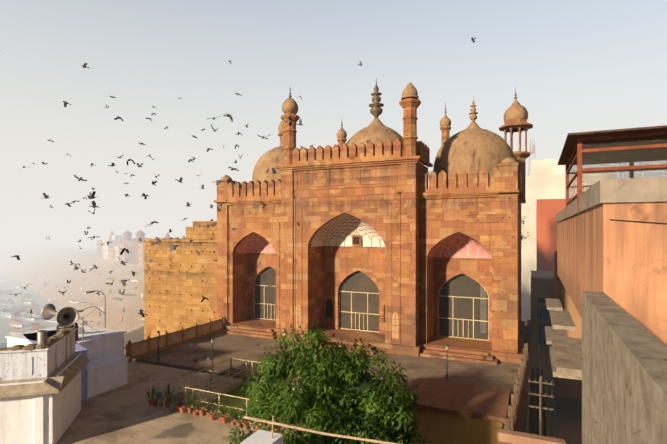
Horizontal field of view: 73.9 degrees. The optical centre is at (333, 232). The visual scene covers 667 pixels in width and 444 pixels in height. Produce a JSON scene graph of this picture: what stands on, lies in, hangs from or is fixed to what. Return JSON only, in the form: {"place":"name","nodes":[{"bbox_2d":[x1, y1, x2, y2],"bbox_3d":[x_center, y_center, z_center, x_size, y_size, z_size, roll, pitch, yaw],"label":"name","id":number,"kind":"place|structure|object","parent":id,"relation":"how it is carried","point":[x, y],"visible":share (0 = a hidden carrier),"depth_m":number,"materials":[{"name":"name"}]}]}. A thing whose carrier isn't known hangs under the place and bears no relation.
{"place":"outdoors","nodes":[
{"label":"outdoors","id":0,"kind":"place"},
{"bbox_2d":[0,244,143,333],"bbox_3d":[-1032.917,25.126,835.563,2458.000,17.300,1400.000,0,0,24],"label":"ground","id":1,"kind":"structure","parent":0,"point":[28,265],"depth_m":229.34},
{"bbox_2d":[29,269,136,325],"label":"houses","id":2,"kind":"structure","parent":1,"relation":"on","point":[115,298],"depth_m":170.34,"materials":[{"name":"grey"}]},
{"bbox_2d":[23,273,143,319],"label":"ghat clutter","id":3,"kind":"object","parent":1,"relation":"on","point":[49,300],"visible":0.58,"depth_m":192.56,"materials":[{"name":"beige"}]},
{"bbox_2d":[44,272,137,321],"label":"ghat clutter","id":4,"kind":"object","parent":1,"relation":"on","point":[121,318],"visible":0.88,"depth_m":229.01,"materials":[{"name":"brown"}]},
{"bbox_2d":[78,326,84,333],"bbox_3d":[-16.788,6.365,29.182,0.900,0.900,0.500,0,40,4],"label":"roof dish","id":5,"kind":"object","parent":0,"point":[80,330],"visible":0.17,"depth_m":28.99,"materials":[{"name":"grey metal"}]},
{"bbox_2d":[77,290,105,328],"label":"street lamps","id":6,"kind":"object","parent":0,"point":[92,291],"visible":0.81,"depth_m":34.14,"materials":[{"name":"grey metal"}]},
{"bbox_2d":[0,233,185,347],"bbox_3d":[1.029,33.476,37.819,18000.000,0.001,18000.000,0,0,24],"label":"ground sheet","id":7,"kind":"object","parent":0,"point":[8,289],"depth_m":220.67,"materials":[{"name":"grey"}]},
{"bbox_2d":[0,275,40,347],"bbox_3d":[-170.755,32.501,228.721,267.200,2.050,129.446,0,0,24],"label":"houses","id":8,"kind":"structure","parent":7,"relation":"on","point":[7,309],"depth_m":183.01,"materials":[{"name":"grey"}]},
{"bbox_2d":[0,282,43,346],"bbox_3d":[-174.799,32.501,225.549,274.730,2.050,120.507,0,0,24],"label":"houses","id":9,"kind":"structure","parent":7,"relation":"on","point":[28,307],"depth_m":197.95,"materials":[{"name":"grey wood"}]},
{"bbox_2d":[0,277,55,333],"bbox_3d":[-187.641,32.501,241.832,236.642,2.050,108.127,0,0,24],"label":"houses","id":10,"kind":"structure","parent":7,"relation":"on","point":[33,328],"depth_m":159.95,"materials":[{"name":"grey"}]},
{"bbox_2d":[0,279,56,333],"bbox_3d":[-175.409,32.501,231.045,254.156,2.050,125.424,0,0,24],"label":"houses","id":11,"kind":"structure","parent":7,"relation":"on","point":[9,314],"depth_m":175.78,"materials":[{"name":"grey"}]},
{"bbox_2d":[114,246,119,260],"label":"building","id":12,"kind":"structure","parent":7,"relation":"on","point":[117,249],"depth_m":254.35,"materials":[{"name":"white"}]},
{"bbox_2d":[113,239,121,259],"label":"building","id":13,"kind":"structure","parent":7,"relation":"on","point":[119,242],"depth_m":261.15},
{"bbox_2d":[108,242,143,265],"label":"building","id":14,"kind":"structure","parent":7,"relation":"on","point":[141,251],"depth_m":222.50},
{"bbox_2d":[97,231,169,263],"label":"building","id":15,"kind":"structure","parent":7,"relation":"on","point":[100,248],"depth_m":282.13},
{"bbox_2d":[123,230,144,264],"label":"building","id":16,"kind":"structure","parent":7,"relation":"on","point":[129,241],"depth_m":230.36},
{"bbox_2d":[120,238,150,261],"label":"building","id":17,"kind":"structure","parent":7,"relation":"on","point":[121,248],"depth_m":247.19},
{"bbox_2d":[103,235,185,258],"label":"building","id":18,"kind":"structure","parent":7,"relation":"on","point":[115,239],"depth_m":273.22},
{"bbox_2d":[98,243,140,262],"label":"windows","id":19,"kind":"structure","parent":18,"relation":"attached to","point":[130,253],"depth_m":235.82,"materials":[{"name":"grey"}]},
{"bbox_2d":[0,37,475,366],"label":"birds","id":20,"kind":"object","parent":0,"point":[173,247],"visible":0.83,"depth_m":33.18},
{"bbox_2d":[240,429,282,443],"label":"white wall","id":21,"kind":"structure","parent":0,"point":[259,436],"depth_m":13.83,"materials":[{"name":"white paint"}]},
{"bbox_2d":[244,416,399,443],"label":"bamboo","id":22,"kind":"object","parent":21,"relation":"on","point":[272,422],"visible":0.84,"depth_m":13.28,"materials":[{"name":"beige wood"}]},
{"bbox_2d":[0,236,581,443],"bbox_3d":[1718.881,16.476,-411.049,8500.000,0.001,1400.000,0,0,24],"label":"land","id":23,"kind":"structure","parent":0,"point":[568,413],"depth_m":60.75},
{"bbox_2d":[0,353,80,443],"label":"white house walls","id":24,"kind":"structure","parent":23,"relation":"on","point":[41,419],"depth_m":19.47,"materials":[{"name":"white paint"}]},
{"bbox_2d":[0,328,76,380],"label":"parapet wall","id":25,"kind":"structure","parent":24,"relation":"on","point":[35,363],"depth_m":19.77,"materials":[{"name":"white paint"}]},
{"bbox_2d":[0,327,74,350],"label":"roof moss","id":26,"kind":"object","parent":25,"relation":"on","point":[59,335],"visible":0.81,"depth_m":19.91,"materials":[{"name":"brown plant"}]},
{"bbox_2d":[36,330,50,345],"bbox_3d":[-13.215,4.836,20.134,0.500,0.720,0.500,0,0,-16],"label":"metal canister","id":27,"kind":"object","parent":26,"relation":"on","point":[41,336],"visible":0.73,"depth_m":19.98,"materials":[{"name":"grey metal"}]},
{"bbox_2d":[0,352,88,397],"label":"eave","id":28,"kind":"object","parent":24,"relation":"attached to","point":[64,378],"visible":1,"depth_m":19.48,"materials":[{"name":"beige concrete"}]},
{"bbox_2d":[40,304,78,329],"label":"loudspeakers","id":29,"kind":"object","parent":24,"relation":"on","point":[67,316],"visible":0.96,"depth_m":22.29,"materials":[{"name":"grey metal"}]},
{"bbox_2d":[143,221,216,346],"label":"wall","id":30,"kind":"structure","parent":23,"relation":"on","point":[171,285],"depth_m":46.16,"materials":[{"name":"yellow stone"}]},
{"bbox_2d":[149,225,214,335],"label":"wall holes","id":31,"kind":"object","parent":30,"relation":"attached to","point":[180,265],"depth_m":45.55,"materials":[{"name":"brown stone"}]},
{"bbox_2d":[56,360,312,443],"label":"terrace","id":32,"kind":"structure","parent":23,"relation":"on","point":[138,418],"depth_m":23.02,"materials":[{"name":"grey concrete"}]},
{"bbox_2d":[5,325,128,398],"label":"white walls","id":33,"kind":"structure","parent":32,"relation":"on","point":[107,366],"depth_m":27.94,"materials":[{"name":"white paint"}]},
{"bbox_2d":[0,298,104,335],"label":"roof cables","id":34,"kind":"object","parent":33,"relation":"on","point":[81,319],"visible":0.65,"depth_m":27.57,"materials":[{"name":"black metal"}]},
{"bbox_2d":[25,330,87,400],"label":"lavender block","id":35,"kind":"structure","parent":33,"relation":"on","point":[80,349],"depth_m":25.37,"materials":[{"name":"purple paint"}]},
{"bbox_2d":[56,323,78,340],"bbox_3d":[-16.428,6.091,27.394,1.180,1.250,1.180,0,0,24],"label":"stand","id":36,"kind":"object","parent":35,"relation":"on","point":[59,327],"visible":0.29,"depth_m":27.27,"materials":[{"name":"grey metal"}]},
{"bbox_2d":[74,317,83,347],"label":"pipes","id":37,"kind":"object","parent":32,"relation":"on","point":[82,331],"visible":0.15,"depth_m":25.83,"materials":[{"name":"grey metal"}]},
{"bbox_2d":[124,315,223,362],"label":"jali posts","id":38,"kind":"object","parent":32,"relation":"on","point":[130,344],"visible":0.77,"depth_m":36.13,"materials":[{"name":"brown stone"}]},
{"bbox_2d":[131,319,223,356],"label":"boundary wall","id":39,"kind":"structure","parent":38,"relation":"attached to","point":[141,349],"depth_m":36.92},
{"bbox_2d":[148,397,276,432],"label":"flower pots","id":40,"kind":"object","parent":32,"relation":"on","point":[180,408],"depth_m":23.20,"materials":[{"name":"orange ceramic"}]},
{"bbox_2d":[145,383,279,429],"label":"potted plants","id":41,"kind":"object","parent":40,"relation":"in","point":[232,413],"depth_m":23.33,"materials":[{"name":"green plant"}]},
{"bbox_2d":[135,360,301,388],"bbox_3d":[-7.009,9.599,29.648,17.100,0.026,0.280,0,0,24],"label":"terrace edge","id":42,"kind":"object","parent":32,"relation":"on","point":[195,370],"visible":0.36,"depth_m":30.97,"materials":[{"name":"brown"}]},
{"bbox_2d":[168,358,300,419],"bbox_3d":[-4.142,9.051,25.616,8.710,1.130,5.660,0,0,24],"label":"metal railing","id":43,"kind":"object","parent":32,"relation":"on","point":[208,391],"visible":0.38,"depth_m":25.99,"materials":[{"name":"metal"}]},
{"bbox_2d":[221,321,432,443],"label":"tree","id":44,"kind":"object","parent":32,"relation":"attached to","point":[323,365],"depth_m":17.79,"materials":[{"name":"green plant"}]},
{"bbox_2d":[135,326,526,439],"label":"platform","id":45,"kind":"structure","parent":23,"relation":"on","point":[501,375],"depth_m":32.26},
{"bbox_2d":[73,63,242,347],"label":"birds","id":46,"kind":"object","parent":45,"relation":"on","point":[150,223],"visible":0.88,"depth_m":37.05},
{"bbox_2d":[156,330,448,377],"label":"lamp posts","id":47,"kind":"object","parent":45,"relation":"on","point":[212,338],"visible":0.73,"depth_m":30.63,"materials":[{"name":"metal"}]},
{"bbox_2d":[214,97,532,364],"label":"mosque facade","id":48,"kind":"structure","parent":45,"relation":"on","point":[387,185],"depth_m":36.18,"materials":[{"name":"stone"}]},
{"bbox_2d":[296,304,397,338],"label":"wall niches","id":49,"kind":"object","parent":48,"relation":"attached to","point":[394,321],"visible":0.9,"depth_m":34.86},
{"bbox_2d":[311,213,384,246],"bbox_3d":[1.643,-0.174,38.085,6.900,2.900,2.490,0,0,24],"label":"arch vault","id":50,"kind":"object","parent":48,"relation":"attached to","point":[366,240],"visible":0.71,"depth_m":38.84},
{"bbox_2d":[241,213,486,257],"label":"ribs","id":51,"kind":"object","parent":50,"relation":"attached to","point":[346,229],"depth_m":38.57,"materials":[{"name":"red stone"}]},
{"bbox_2d":[235,232,491,257],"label":"arch vaults","id":52,"kind":"object","parent":48,"relation":"attached to","point":[463,250],"visible":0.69,"depth_m":36.32,"materials":[{"name":"paint"}]},
{"bbox_2d":[221,173,513,331],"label":"putlog holes","id":53,"kind":"object","parent":48,"relation":"on","point":[329,302],"visible":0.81,"depth_m":40.30,"materials":[{"name":"brown stone"}]},
{"bbox_2d":[254,267,488,340],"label":"window grilles","id":54,"kind":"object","parent":48,"relation":"on","point":[367,313],"depth_m":39.25,"materials":[{"name":"beige metal"}]},
{"bbox_2d":[254,267,487,339],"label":"arched window","id":55,"kind":"structure","parent":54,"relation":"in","point":[459,286],"depth_m":38.93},
{"bbox_2d":[221,82,527,187],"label":"domes","id":56,"kind":"structure","parent":48,"relation":"on","point":[472,145],"depth_m":38.48,"materials":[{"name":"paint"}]},
{"bbox_2d":[289,78,516,125],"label":"finials","id":57,"kind":"object","parent":56,"relation":"on","point":[376,110],"visible":0.92,"depth_m":43.93,"materials":[{"name":"stone"}]},
{"bbox_2d":[519,216,528,243],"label":"wall weeds","id":58,"kind":"object","parent":48,"relation":"attached to","point":[521,237],"depth_m":33.17,"materials":[{"name":"green plant"}]},
{"bbox_2d":[530,270,553,369],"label":"building","id":59,"kind":"structure","parent":23,"relation":"on","point":[542,284],"depth_m":47.13,"materials":[{"name":"grey concrete"}]},
{"bbox_2d":[538,307,550,319],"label":"blue sign","id":60,"kind":"object","parent":59,"relation":"attached to","point":[546,315],"visible":0.14,"depth_m":46.81,"materials":[{"name":"blue metal"}]},
{"bbox_2d":[538,298,551,345],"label":"blue shutters","id":61,"kind":"object","parent":59,"relation":"attached to","point":[542,329],"visible":0.21,"depth_m":46.84,"materials":[{"name":"blue"}]},
{"bbox_2d":[536,199,565,270],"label":"building","id":62,"kind":"structure","parent":23,"relation":"on","point":[548,211],"depth_m":67.51,"materials":[{"name":"paint"}]},
{"bbox_2d":[521,158,614,305],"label":"building","id":63,"kind":"structure","parent":23,"relation":"on","point":[546,179],"depth_m":86.71,"materials":[{"name":"beige paint"}]},
{"bbox_2d":[554,251,581,398],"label":"building","id":64,"kind":"structure","parent":23,"relation":"on","point":[569,388],"depth_m":38.88,"materials":[{"name":"orange paint"}]},
{"bbox_2d":[0,0,666,233],"label":"sky","id":65,"kind":"structure","parent":0,"point":[575,66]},
{"bbox_2d":[528,138,534,175],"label":"telecom tower","id":66,"kind":"structure","parent":0,"point":[531,148],"depth_m":147.99,"materials":[{"name":"grey metal"}]},
{"bbox_2d":[529,368,545,435],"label":"alley floor","id":67,"kind":"structure","parent":0,"point":[533,426],"depth_m":36.22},
{"bbox_2d":[505,320,530,432],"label":"boundary wall","id":68,"kind":"structure","parent":67,"relation":"on","point":[517,418],"depth_m":25.24,"materials":[{"name":"brown stone"}]},
{"bbox_2d":[498,428,565,443],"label":"ledge","id":69,"kind":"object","parent":67,"relation":"on","point":[510,437],"depth_m":12.90,"materials":[{"name":"orange paint"}]},
{"bbox_2d":[528,376,553,435],"bbox_3d":[9.902,10.676,21.175,1.100,7.600,0.180,0,0,24],"label":"utility pole","id":70,"kind":"object","parent":67,"relation":"on","point":[540,382],"visible":0.83,"depth_m":21.13,"materials":[{"name":"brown wood"}]},
{"bbox_2d":[527,301,558,437],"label":"wires","id":71,"kind":"object","parent":70,"relation":"hanging from","point":[545,381],"visible":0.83,"depth_m":20.70,"materials":[{"name":"black"}]},
{"bbox_2d":[545,291,666,443],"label":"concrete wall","id":72,"kind":"structure","parent":67,"relation":"on","point":[614,358],"depth_m":5.17,"materials":[{"name":"grey concrete"}]},
{"bbox_2d":[557,202,666,346],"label":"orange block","id":73,"kind":"structure","parent":72,"relation":"on","point":[622,264],"depth_m":7.86,"materials":[{"name":"orange paint"}]},
{"bbox_2d":[556,177,666,222],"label":"concrete band","id":74,"kind":"object","parent":73,"relation":"on","point":[627,190],"visible":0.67,"depth_m":7.83,"materials":[{"name":"grey concrete"}]},
{"bbox_2d":[566,131,666,215],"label":"cage frame","id":75,"kind":"object","parent":73,"relation":"on","point":[579,163],"visible":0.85,"depth_m":11.57,"materials":[{"name":"metal"}]},
{"bbox_2d":[558,125,666,205],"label":"canopy roof","id":76,"kind":"structure","parent":75,"relation":"on","point":[570,143],"depth_m":12.37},
{"bbox_2d":[567,135,666,201],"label":"cage","id":77,"kind":"object","parent":75,"relation":"attached to","point":[591,180],"visible":0.11,"depth_m":11.36,"materials":[{"name":"grey metal"}]},
{"bbox_2d":[610,219,666,223],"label":"cables","id":78,"kind":"object","parent":73,"relation":"attached to","point":[638,221],"visible":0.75,"depth_m":7.73,"materials":[{"name":"black metal"}]},
{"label":"pit floor","id":79,"kind":"structure","parent":0,"visible":0},
{"bbox_2d":[406,407,502,443],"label":"yellow building","id":80,"kind":"structure","parent":79,"relation":"on","point":[439,428],"depth_m":23.03,"materials":[{"name":"yellow paint"}]},
{"bbox_2d":[407,377,509,422],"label":"flat roof","id":81,"kind":"structure","parent":80,"relation":"on","point":[470,401],"depth_m":24.17,"materials":[{"name":"brown concrete"}]},
{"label":"tank walls","id":82,"kind":"object","parent":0,"visible":0},
{"bbox_2d":[200,384,288,421],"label":"tank water","id":83,"kind":"structure","parent":82,"relation":"in","point":[238,392],"depth_m":26.08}
]}

